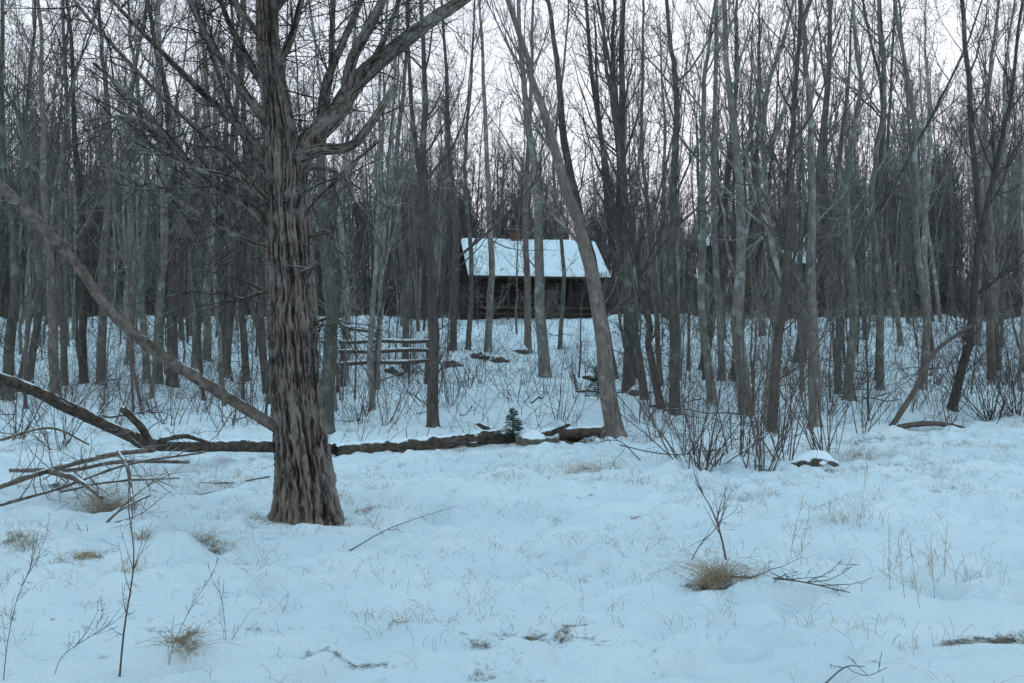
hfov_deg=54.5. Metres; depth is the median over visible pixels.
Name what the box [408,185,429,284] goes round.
young bare tree
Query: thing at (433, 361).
bare tree
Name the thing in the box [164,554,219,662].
dry weed
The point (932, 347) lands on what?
bare shrub
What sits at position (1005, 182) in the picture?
bare tree
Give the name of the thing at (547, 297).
door
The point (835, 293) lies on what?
young bare tree
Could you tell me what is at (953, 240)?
young bare tree
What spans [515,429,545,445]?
snowy rock
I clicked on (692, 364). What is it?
bare shrub
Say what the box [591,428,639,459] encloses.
fallen twig
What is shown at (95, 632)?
dry weed
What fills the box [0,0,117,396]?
bare tree
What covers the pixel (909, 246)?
young bare tree
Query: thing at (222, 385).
bare shrub
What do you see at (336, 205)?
young bare tree
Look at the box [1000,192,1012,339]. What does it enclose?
young bare tree
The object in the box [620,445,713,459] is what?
fallen twig
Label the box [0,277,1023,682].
snowy ground
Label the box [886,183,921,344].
young bare tree
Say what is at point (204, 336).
bare shrub
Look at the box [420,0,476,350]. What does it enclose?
bare tree
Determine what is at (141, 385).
bare shrub
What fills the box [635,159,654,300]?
young bare tree
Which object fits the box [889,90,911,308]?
young bare tree
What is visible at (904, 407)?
fallen branch
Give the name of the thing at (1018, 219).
bare tree
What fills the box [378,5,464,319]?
bare tree
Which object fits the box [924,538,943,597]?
dry weed
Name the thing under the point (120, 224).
bare tree
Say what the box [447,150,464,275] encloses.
young bare tree
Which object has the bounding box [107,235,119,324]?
young bare tree
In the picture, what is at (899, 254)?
young bare tree
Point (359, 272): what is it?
young bare tree
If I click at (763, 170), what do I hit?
bare tree
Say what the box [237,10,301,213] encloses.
bare tree
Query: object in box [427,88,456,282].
bare tree
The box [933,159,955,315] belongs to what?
young bare tree
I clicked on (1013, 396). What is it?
bare shrub
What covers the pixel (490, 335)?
bare shrub
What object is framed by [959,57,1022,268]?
bare tree
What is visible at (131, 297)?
young bare tree
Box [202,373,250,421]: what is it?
bare shrub
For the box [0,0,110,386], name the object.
bare tree
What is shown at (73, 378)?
bare shrub
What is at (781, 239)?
young bare tree
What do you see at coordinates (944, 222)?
young bare tree
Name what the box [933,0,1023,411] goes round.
bare tree
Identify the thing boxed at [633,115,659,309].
young bare tree
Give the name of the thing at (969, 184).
young bare tree
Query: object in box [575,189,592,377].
young bare tree
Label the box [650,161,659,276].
young bare tree
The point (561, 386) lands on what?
bare shrub
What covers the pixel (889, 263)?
bare tree
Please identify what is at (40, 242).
young bare tree
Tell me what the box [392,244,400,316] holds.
young bare tree
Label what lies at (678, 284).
young bare tree
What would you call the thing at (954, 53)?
sky
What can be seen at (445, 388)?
bare shrub
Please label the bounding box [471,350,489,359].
snowy rock
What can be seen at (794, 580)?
fallen twig
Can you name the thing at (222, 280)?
young bare tree
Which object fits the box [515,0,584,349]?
bare tree
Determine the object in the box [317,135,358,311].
young bare tree
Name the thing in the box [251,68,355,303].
young bare tree
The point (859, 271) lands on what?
young bare tree
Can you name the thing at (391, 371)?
snowy rock
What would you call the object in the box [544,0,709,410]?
bare tree
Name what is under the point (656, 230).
young bare tree
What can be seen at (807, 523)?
dry weed
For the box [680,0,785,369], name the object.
bare tree
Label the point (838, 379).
bare shrub
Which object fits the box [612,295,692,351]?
bare shrub
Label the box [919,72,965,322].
young bare tree
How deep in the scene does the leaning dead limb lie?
10.04 m
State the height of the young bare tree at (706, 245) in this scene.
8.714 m
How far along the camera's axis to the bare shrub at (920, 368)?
25.25 m
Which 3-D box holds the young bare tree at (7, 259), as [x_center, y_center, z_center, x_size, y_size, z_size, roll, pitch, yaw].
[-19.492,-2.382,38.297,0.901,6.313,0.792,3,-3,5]
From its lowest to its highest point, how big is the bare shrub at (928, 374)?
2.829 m
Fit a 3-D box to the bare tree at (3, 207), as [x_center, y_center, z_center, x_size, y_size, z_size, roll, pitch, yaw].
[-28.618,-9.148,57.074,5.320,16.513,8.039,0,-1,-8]
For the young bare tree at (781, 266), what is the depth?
60.65 m
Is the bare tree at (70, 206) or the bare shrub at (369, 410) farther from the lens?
the bare tree at (70, 206)
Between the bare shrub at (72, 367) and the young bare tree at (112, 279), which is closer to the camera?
the bare shrub at (72, 367)
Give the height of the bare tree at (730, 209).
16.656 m
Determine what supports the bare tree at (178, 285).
on the snowy ground at (758, 643)
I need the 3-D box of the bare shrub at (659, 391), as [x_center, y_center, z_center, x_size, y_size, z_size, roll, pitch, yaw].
[3.021,0.672,20.933,2.945,3.238,2.970,-1,-1,31]
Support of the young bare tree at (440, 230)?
on the snowy ground at (758, 643)
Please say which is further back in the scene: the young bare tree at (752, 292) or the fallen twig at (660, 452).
the young bare tree at (752, 292)
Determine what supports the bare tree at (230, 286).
on the snowy ground at (758, 643)
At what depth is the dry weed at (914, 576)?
6.77 m
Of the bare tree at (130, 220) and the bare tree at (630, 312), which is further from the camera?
the bare tree at (130, 220)
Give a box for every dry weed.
[0,513,49,679]
[55,598,135,672]
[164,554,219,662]
[205,563,248,638]
[781,490,808,557]
[796,494,824,564]
[857,459,869,527]
[879,528,901,587]
[895,529,911,597]
[907,533,924,607]
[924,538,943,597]
[932,517,951,570]
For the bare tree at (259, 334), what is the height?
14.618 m
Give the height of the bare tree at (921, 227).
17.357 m
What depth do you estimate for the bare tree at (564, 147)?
36.75 m
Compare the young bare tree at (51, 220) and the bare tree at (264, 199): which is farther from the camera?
the bare tree at (264, 199)
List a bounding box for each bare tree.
[0,0,70,400]
[0,0,80,395]
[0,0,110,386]
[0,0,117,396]
[0,0,132,171]
[0,12,25,290]
[0,27,40,284]
[0,29,18,228]
[0,29,56,182]
[0,44,57,322]
[0,154,63,408]
[0,222,19,332]
[0,272,9,338]
[4,101,38,353]
[5,10,74,150]
[8,0,117,345]
[11,26,46,324]
[11,130,48,307]
[14,45,52,341]
[17,0,142,391]
[24,0,115,383]
[24,95,91,300]
[24,247,46,359]
[32,44,140,301]
[32,174,44,312]
[43,264,47,344]
[51,122,95,366]
[51,174,72,299]
[54,252,68,378]
[56,0,188,385]
[57,22,103,339]
[72,155,97,318]
[74,0,203,383]
[76,69,155,414]
[77,0,188,364]
[78,196,96,322]
[93,141,131,405]
[95,50,138,343]
[99,108,158,317]
[101,84,144,333]
[102,0,187,317]
[104,0,253,383]
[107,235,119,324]
[110,0,222,387]
[111,216,127,306]
[112,160,157,411]
[126,205,140,344]
[133,0,231,339]
[134,1,213,398]
[136,139,166,374]
[137,108,166,344]
[137,195,159,311]
[146,4,255,405]
[146,266,158,325]
[147,229,158,298]
[166,0,251,368]
[168,168,191,341]
[171,0,252,370]
[171,0,266,381]
[173,92,211,364]
[176,228,201,339]
[177,219,201,362]
[178,7,258,361]
[178,24,221,335]
[179,113,208,400]
[180,0,263,377]
[187,2,212,321]
[187,10,286,328]
[188,221,248,400]
[190,2,222,318]
[202,214,232,381]
[203,0,266,393]
[211,0,262,399]
[215,213,224,336]
[223,11,266,288]
[223,124,264,305]
[225,104,269,391]
[233,216,249,365]
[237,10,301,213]
[240,87,261,314]
[242,227,265,399]
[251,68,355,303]
[251,201,265,356]
[254,209,269,414]
[255,94,266,308]
[260,58,308,403]
[279,0,301,128]
[279,0,334,354]
[280,0,365,411]
[288,41,382,307]
[289,0,374,434]
[312,0,377,384]
[316,15,466,410]
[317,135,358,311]
[318,109,372,399]
[327,133,352,302]
[328,107,374,315]
[330,162,347,302]
[332,0,466,371]
[332,232,346,399]
[342,16,429,400]
[343,202,360,315]
[345,205,370,399]
[349,64,399,310]
[351,0,559,427]
[352,209,373,313]
[360,0,413,383]
[361,1,431,389]
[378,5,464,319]
[383,162,409,323]
[383,253,397,364]
[388,170,412,357]
[389,52,428,325]
[391,55,431,331]
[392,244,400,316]
[396,158,417,324]
[402,235,426,384]
[404,76,442,319]
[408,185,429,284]
[410,177,427,330]
[410,252,419,318]
[418,195,438,317]
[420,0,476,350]
[422,209,448,382]
[424,149,450,321]
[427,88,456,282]
[429,93,468,344]
[431,110,458,326]
[441,0,515,350]
[446,74,471,310]
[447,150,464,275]
[465,0,524,351]
[468,261,479,328]
[469,0,639,438]
[473,0,568,353]
[479,242,495,352]
[485,0,594,377]
[496,162,530,333]
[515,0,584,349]
[515,84,568,239]
[516,65,549,239]
[530,0,634,379]
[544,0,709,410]
[546,0,689,377]
[555,0,677,391]
[560,0,684,399]
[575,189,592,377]
[593,160,623,347]
[596,0,767,415]
[599,13,663,341]
[602,0,651,302]
[603,12,655,298]
[607,0,711,386]
[615,0,691,316]
[621,0,660,331]
[621,0,779,404]
[633,17,686,330]
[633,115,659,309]
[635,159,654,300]
[641,0,742,380]
[642,0,828,425]
[646,2,739,376]
[646,124,677,325]
[647,229,666,316]
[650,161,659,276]
[650,183,676,301]
[651,130,691,310]
[658,187,694,379]
[668,3,712,370]
[670,0,867,416]
[677,13,724,314]
[677,246,694,364]
[679,179,694,315]
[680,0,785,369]
[689,167,711,313]
[690,118,733,379]
[692,0,793,380]
[692,0,858,433]
[697,16,746,337]
[705,0,902,426]
[707,10,796,336]
[707,111,732,301]
[709,0,806,379]
[715,180,733,329]
[730,170,773,383]
[733,55,773,331]
[739,113,773,316]
[745,165,767,407]
[748,0,836,389]
[754,256,769,336]
[759,75,781,299]
[763,0,910,362]
[763,220,780,384]
[765,77,798,281]
[773,226,790,320]
[774,76,805,335]
[778,153,800,328]
[779,33,833,303]
[780,0,853,321]
[780,77,834,399]
[781,101,861,400]
[786,0,891,394]
[787,126,820,313]
[794,0,944,400]
[801,130,843,366]
[812,0,1011,380]
[815,0,939,390]
[816,227,844,401]
[817,1,867,341]
[826,223,850,340]
[828,53,874,306]
[829,0,914,420]
[830,58,883,339]
[830,122,854,322]
[843,0,975,389]
[843,5,915,346]
[843,168,880,352]
[850,46,900,347]
[850,69,874,302]
[852,2,912,315]
[860,0,978,312]
[860,17,934,337]
[862,128,891,301]
[871,0,949,351]
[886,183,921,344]
[889,70,922,321]
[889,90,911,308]
[889,182,910,327]
[890,135,920,369]
[892,198,915,323]
[899,53,965,321]
[902,8,949,322]
[906,88,934,291]
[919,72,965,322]
[925,0,1023,379]
[928,114,959,331]
[931,0,1023,369]
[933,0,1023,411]
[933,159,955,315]
[933,181,956,316]
[938,140,965,333]
[939,21,1023,300]
[945,203,971,338]
[948,63,983,320]
[949,0,1023,331]
[952,22,1008,346]
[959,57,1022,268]
[960,137,1023,374]
[962,215,997,305]
[968,210,999,393]
[970,136,1016,346]
[976,62,1021,282]
[980,173,1011,349]
[981,9,1023,266]
[981,209,1022,370]
[990,4,1023,285]
[992,8,1023,389]
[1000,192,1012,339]
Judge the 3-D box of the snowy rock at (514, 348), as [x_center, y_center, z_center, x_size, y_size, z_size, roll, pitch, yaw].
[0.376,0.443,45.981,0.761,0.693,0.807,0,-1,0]
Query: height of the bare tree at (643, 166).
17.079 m
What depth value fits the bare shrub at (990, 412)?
23.99 m
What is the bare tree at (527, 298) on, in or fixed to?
on the snowy ground at (758, 643)
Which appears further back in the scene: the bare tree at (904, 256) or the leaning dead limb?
the bare tree at (904, 256)
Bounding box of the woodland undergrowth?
[0,269,1023,433]
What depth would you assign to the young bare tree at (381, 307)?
26.69 m
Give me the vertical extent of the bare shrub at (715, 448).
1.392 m
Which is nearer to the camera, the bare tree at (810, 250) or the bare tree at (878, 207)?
the bare tree at (810, 250)
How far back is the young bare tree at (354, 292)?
47.40 m
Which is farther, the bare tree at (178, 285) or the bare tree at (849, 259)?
the bare tree at (178, 285)
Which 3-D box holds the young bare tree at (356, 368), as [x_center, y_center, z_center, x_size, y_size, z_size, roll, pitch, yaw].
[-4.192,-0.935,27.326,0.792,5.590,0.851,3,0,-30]
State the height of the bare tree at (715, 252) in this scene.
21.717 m
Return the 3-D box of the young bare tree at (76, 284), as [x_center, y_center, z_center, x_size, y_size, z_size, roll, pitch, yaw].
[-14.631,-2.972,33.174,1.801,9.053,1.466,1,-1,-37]
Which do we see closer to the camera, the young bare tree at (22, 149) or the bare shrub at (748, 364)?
the bare shrub at (748, 364)
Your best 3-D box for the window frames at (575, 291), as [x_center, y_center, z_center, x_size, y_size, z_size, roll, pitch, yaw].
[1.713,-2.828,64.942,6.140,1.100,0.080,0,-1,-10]
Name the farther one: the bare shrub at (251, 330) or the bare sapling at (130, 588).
the bare shrub at (251, 330)
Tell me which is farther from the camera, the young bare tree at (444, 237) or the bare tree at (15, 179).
the young bare tree at (444, 237)
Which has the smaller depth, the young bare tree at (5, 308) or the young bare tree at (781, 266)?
the young bare tree at (5, 308)
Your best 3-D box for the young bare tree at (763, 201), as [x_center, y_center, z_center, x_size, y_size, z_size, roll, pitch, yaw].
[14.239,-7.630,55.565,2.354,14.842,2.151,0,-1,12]
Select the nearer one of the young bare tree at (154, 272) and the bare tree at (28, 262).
the bare tree at (28, 262)
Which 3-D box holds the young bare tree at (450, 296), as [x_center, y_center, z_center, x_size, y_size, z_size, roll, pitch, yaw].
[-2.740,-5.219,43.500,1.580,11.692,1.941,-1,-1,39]
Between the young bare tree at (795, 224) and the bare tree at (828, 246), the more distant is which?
the young bare tree at (795, 224)
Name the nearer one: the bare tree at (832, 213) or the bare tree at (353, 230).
the bare tree at (832, 213)
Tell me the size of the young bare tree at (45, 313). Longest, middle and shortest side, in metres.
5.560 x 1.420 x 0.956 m
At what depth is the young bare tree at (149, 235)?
35.67 m
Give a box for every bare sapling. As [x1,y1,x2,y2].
[100,441,152,676]
[680,477,738,558]
[682,452,740,559]
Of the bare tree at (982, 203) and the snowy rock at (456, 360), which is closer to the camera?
the snowy rock at (456, 360)
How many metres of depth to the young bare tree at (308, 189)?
29.83 m
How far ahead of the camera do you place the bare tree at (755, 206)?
51.14 m
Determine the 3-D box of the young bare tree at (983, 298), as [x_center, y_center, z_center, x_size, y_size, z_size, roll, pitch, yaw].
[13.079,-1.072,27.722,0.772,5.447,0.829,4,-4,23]
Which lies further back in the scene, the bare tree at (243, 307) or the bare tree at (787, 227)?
the bare tree at (243, 307)
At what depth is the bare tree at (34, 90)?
49.85 m
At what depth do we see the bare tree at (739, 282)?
24.30 m
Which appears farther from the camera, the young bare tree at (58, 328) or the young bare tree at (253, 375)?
the young bare tree at (58, 328)
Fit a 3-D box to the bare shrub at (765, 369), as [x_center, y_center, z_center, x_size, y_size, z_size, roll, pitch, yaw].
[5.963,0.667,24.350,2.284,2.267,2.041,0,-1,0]
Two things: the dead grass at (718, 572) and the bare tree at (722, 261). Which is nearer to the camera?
the dead grass at (718, 572)
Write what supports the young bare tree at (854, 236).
on the snowy ground at (758, 643)
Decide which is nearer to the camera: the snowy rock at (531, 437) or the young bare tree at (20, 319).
the snowy rock at (531, 437)
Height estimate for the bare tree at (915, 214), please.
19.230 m
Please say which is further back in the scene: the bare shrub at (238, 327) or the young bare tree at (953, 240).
the young bare tree at (953, 240)
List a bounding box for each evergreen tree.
[497,408,524,442]
[585,365,617,398]
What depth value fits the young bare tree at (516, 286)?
52.00 m
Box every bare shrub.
[0,314,84,439]
[2,280,147,449]
[26,343,98,402]
[36,338,115,394]
[54,314,179,431]
[68,330,128,403]
[76,316,139,386]
[94,249,192,353]
[123,323,230,425]
[123,348,180,413]
[139,322,192,382]
[166,296,234,362]
[172,339,229,411]
[187,341,268,429]
[200,295,255,350]
[201,293,266,352]
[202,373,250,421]
[235,374,269,424]
[236,300,268,373]
[335,374,381,422]
[347,375,384,415]
[351,284,448,379]
[361,326,445,425]
[362,325,458,406]
[392,311,427,354]
[421,283,480,406]
[440,309,555,382]
[447,335,484,388]
[452,314,528,360]
[452,322,561,403]
[526,326,566,395]
[539,323,596,420]
[543,311,634,389]
[579,271,800,471]
[590,351,685,422]
[611,296,724,440]
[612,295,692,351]
[616,305,769,456]
[639,326,696,406]
[639,384,782,466]
[653,317,730,386]
[662,255,843,459]
[666,271,891,472]
[691,250,866,460]
[699,218,942,453]
[721,337,804,411]
[724,339,763,385]
[759,329,798,372]
[770,313,892,416]
[817,312,952,432]
[820,296,923,387]
[847,298,984,411]
[862,266,939,353]
[886,293,976,375]
[890,302,966,405]
[898,300,978,384]
[899,270,1023,421]
[905,285,1023,397]
[917,260,1023,416]
[929,368,991,422]
[943,248,1023,384]
[958,339,1023,382]
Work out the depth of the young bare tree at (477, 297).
56.67 m
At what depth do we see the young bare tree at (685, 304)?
36.36 m
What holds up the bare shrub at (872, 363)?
on the snowy ground at (758, 643)
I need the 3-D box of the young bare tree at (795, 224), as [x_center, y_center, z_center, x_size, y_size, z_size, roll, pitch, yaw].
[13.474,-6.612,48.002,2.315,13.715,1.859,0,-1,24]
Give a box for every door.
[544,290,555,318]
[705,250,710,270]
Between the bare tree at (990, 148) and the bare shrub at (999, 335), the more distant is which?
the bare tree at (990, 148)
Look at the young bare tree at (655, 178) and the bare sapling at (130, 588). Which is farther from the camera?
the young bare tree at (655, 178)
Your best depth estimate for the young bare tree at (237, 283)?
30.64 m
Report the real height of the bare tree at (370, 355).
19.249 m
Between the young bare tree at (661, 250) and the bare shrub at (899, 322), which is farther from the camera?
the young bare tree at (661, 250)
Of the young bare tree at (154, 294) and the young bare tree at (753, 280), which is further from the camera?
the young bare tree at (154, 294)
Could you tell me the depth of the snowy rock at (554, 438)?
20.13 m
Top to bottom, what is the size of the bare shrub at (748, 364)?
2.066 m
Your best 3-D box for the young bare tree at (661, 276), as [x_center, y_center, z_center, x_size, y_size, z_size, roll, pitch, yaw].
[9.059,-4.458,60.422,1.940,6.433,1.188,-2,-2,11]
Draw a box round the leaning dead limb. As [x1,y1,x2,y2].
[0,115,273,450]
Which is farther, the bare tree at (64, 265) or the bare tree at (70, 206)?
the bare tree at (70, 206)
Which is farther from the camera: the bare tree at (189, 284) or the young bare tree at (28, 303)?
the bare tree at (189, 284)
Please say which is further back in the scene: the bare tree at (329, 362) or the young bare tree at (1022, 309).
the young bare tree at (1022, 309)
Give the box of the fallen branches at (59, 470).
[0,415,204,530]
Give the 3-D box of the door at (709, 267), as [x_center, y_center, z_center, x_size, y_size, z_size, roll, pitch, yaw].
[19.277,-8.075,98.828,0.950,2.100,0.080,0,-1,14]
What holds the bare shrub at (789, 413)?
on the snowy ground at (758, 643)
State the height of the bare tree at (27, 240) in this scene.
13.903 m
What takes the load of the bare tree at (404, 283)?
on the snowy ground at (758, 643)
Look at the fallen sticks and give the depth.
26.22 m
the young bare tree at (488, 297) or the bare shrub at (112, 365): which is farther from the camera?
the young bare tree at (488, 297)
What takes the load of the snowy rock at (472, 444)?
on the snowy ground at (758, 643)
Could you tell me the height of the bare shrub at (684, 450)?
2.728 m
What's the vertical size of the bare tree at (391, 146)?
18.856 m
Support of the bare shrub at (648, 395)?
on the snowy ground at (758, 643)
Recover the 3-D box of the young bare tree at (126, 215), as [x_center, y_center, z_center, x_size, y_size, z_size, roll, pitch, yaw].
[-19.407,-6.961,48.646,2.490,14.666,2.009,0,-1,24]
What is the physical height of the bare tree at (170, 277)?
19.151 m
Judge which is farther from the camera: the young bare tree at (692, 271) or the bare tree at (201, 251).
the bare tree at (201, 251)
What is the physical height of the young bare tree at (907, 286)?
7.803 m
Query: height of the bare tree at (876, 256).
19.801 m
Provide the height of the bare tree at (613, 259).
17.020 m
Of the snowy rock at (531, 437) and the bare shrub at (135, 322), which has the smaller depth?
the snowy rock at (531, 437)
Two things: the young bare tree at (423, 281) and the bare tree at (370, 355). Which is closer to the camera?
the bare tree at (370, 355)
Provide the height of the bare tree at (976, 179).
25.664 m
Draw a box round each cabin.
[459,226,610,319]
[780,250,816,299]
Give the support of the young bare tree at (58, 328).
on the snowy ground at (758, 643)
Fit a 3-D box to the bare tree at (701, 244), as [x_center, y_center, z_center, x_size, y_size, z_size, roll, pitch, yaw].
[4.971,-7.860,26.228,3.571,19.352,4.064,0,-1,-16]
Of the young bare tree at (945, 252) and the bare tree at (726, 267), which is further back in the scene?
the young bare tree at (945, 252)
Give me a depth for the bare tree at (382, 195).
35.80 m
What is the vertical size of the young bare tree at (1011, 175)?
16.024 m
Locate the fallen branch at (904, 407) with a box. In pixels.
[889,324,990,429]
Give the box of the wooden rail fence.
[336,325,428,392]
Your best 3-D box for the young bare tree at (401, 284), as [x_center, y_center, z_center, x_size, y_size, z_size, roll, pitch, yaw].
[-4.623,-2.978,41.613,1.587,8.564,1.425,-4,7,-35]
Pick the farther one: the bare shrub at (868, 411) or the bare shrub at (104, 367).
the bare shrub at (104, 367)
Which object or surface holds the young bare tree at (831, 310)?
on the snowy ground at (758, 643)
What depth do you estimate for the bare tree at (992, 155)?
59.17 m
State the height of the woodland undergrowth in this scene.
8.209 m
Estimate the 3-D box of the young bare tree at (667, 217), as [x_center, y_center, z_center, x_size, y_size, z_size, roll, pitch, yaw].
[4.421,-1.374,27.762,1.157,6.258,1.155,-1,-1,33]
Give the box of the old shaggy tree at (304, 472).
[0,0,511,525]
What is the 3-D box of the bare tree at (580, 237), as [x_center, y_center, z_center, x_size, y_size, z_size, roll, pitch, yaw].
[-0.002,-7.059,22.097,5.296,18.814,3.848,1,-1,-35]
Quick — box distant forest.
[0,0,1023,319]
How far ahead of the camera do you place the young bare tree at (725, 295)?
44.19 m
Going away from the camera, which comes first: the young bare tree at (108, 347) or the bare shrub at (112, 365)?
the young bare tree at (108, 347)
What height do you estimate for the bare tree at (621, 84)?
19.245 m
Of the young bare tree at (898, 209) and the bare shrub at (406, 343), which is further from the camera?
the young bare tree at (898, 209)
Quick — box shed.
[697,237,712,282]
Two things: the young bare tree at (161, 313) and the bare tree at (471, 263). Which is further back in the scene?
the bare tree at (471, 263)
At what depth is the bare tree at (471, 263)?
44.52 m
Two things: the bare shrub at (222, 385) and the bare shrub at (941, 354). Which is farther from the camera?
the bare shrub at (941, 354)
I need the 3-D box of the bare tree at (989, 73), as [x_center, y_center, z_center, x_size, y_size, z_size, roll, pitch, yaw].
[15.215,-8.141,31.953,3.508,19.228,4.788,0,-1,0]
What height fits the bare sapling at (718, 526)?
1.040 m
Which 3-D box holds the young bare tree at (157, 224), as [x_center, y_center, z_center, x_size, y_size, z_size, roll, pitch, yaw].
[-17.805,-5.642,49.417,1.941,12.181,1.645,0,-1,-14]
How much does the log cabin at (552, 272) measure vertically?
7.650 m
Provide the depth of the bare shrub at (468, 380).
30.64 m
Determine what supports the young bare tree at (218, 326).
on the snowy ground at (758, 643)
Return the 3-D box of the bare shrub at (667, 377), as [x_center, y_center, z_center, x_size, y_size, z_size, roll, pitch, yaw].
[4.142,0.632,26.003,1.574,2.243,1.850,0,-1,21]
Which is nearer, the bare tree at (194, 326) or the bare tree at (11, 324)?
the bare tree at (11, 324)
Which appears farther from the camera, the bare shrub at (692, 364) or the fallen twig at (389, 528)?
the bare shrub at (692, 364)
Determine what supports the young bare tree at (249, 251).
on the snowy ground at (758, 643)
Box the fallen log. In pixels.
[0,372,605,469]
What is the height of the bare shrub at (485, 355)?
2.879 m
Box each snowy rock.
[384,364,402,375]
[444,357,463,367]
[466,441,478,446]
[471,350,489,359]
[490,354,509,362]
[512,344,527,353]
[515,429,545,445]
[544,430,559,442]
[581,373,596,380]
[628,384,651,395]
[791,450,838,466]
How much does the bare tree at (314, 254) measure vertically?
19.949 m
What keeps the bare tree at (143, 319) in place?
on the snowy ground at (758, 643)
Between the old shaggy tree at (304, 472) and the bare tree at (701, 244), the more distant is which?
the bare tree at (701, 244)
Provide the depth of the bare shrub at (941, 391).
22.59 m
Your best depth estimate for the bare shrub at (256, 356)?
39.94 m
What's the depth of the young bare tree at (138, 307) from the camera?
44.94 m
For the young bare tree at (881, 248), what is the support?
on the snowy ground at (758, 643)
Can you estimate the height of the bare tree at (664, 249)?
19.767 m
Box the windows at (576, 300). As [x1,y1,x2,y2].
[493,291,582,304]
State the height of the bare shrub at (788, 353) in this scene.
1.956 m
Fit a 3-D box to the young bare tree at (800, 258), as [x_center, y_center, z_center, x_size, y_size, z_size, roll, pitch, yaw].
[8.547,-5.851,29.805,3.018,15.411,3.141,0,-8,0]
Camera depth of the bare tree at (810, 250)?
21.65 m
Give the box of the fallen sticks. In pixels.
[0,324,1003,423]
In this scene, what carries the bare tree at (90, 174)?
on the snowy ground at (758, 643)
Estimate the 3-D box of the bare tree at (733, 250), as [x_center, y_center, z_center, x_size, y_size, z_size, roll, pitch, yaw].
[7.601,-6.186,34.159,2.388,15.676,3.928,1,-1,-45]
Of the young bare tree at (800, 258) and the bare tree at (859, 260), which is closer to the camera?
the young bare tree at (800, 258)
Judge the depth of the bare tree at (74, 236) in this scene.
46.83 m
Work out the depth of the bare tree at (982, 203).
47.72 m
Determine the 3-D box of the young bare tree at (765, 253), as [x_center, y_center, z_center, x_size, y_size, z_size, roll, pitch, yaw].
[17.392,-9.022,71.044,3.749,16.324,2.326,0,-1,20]
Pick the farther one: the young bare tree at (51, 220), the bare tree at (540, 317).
the bare tree at (540, 317)
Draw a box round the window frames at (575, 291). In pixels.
[494,289,583,306]
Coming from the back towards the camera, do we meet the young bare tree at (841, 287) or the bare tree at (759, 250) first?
the bare tree at (759, 250)
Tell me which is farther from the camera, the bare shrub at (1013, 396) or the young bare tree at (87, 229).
the young bare tree at (87, 229)
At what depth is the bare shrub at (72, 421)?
17.28 m
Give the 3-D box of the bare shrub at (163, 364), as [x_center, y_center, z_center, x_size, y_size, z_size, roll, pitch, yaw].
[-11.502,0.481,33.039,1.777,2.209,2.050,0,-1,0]
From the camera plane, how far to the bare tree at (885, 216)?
33.02 m
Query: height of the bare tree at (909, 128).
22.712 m
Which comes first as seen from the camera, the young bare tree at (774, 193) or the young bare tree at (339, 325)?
the young bare tree at (339, 325)
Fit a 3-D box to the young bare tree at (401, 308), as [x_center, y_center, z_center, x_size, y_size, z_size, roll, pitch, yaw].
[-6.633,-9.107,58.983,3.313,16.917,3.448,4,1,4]
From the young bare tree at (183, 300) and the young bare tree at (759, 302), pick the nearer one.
the young bare tree at (183, 300)
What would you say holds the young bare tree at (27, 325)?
on the snowy ground at (758, 643)
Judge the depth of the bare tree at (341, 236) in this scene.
37.35 m
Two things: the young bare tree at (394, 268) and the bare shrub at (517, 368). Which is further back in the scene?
the young bare tree at (394, 268)
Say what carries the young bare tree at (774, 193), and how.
on the snowy ground at (758, 643)
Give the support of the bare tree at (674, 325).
on the snowy ground at (758, 643)
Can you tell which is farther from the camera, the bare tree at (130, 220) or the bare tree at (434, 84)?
the bare tree at (434, 84)
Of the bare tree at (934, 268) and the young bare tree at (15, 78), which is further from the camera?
the bare tree at (934, 268)
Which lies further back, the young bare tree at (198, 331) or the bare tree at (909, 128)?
the bare tree at (909, 128)
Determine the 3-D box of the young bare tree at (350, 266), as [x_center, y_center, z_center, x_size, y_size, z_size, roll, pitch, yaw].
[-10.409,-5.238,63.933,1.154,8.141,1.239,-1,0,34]
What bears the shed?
on the snowy ground at (758, 643)
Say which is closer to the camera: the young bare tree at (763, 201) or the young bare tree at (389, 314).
the young bare tree at (389, 314)
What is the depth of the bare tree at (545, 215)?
75.40 m
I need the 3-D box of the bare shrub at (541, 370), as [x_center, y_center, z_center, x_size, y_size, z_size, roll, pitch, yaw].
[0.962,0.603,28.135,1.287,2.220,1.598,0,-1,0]
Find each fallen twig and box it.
[200,476,269,483]
[349,506,454,550]
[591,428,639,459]
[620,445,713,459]
[731,548,870,592]
[825,653,886,682]
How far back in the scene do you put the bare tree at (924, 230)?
51.49 m
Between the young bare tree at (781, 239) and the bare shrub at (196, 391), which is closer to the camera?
the bare shrub at (196, 391)
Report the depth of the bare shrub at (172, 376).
22.67 m
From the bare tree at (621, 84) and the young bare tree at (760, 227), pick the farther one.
the young bare tree at (760, 227)
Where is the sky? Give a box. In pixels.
[4,0,1023,276]
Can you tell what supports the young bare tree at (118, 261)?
on the snowy ground at (758, 643)
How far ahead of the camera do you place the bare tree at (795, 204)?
61.96 m
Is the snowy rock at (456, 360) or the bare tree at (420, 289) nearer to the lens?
the snowy rock at (456, 360)
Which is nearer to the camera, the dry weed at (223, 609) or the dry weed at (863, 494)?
the dry weed at (223, 609)
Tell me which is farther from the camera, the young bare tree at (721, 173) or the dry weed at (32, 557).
the young bare tree at (721, 173)
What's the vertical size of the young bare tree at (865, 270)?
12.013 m
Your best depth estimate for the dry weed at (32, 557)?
5.07 m
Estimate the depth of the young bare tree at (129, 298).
26.32 m
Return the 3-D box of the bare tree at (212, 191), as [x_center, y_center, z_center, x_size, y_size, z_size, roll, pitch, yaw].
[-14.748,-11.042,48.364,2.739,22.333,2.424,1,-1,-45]
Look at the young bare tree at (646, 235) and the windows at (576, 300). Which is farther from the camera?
the windows at (576, 300)

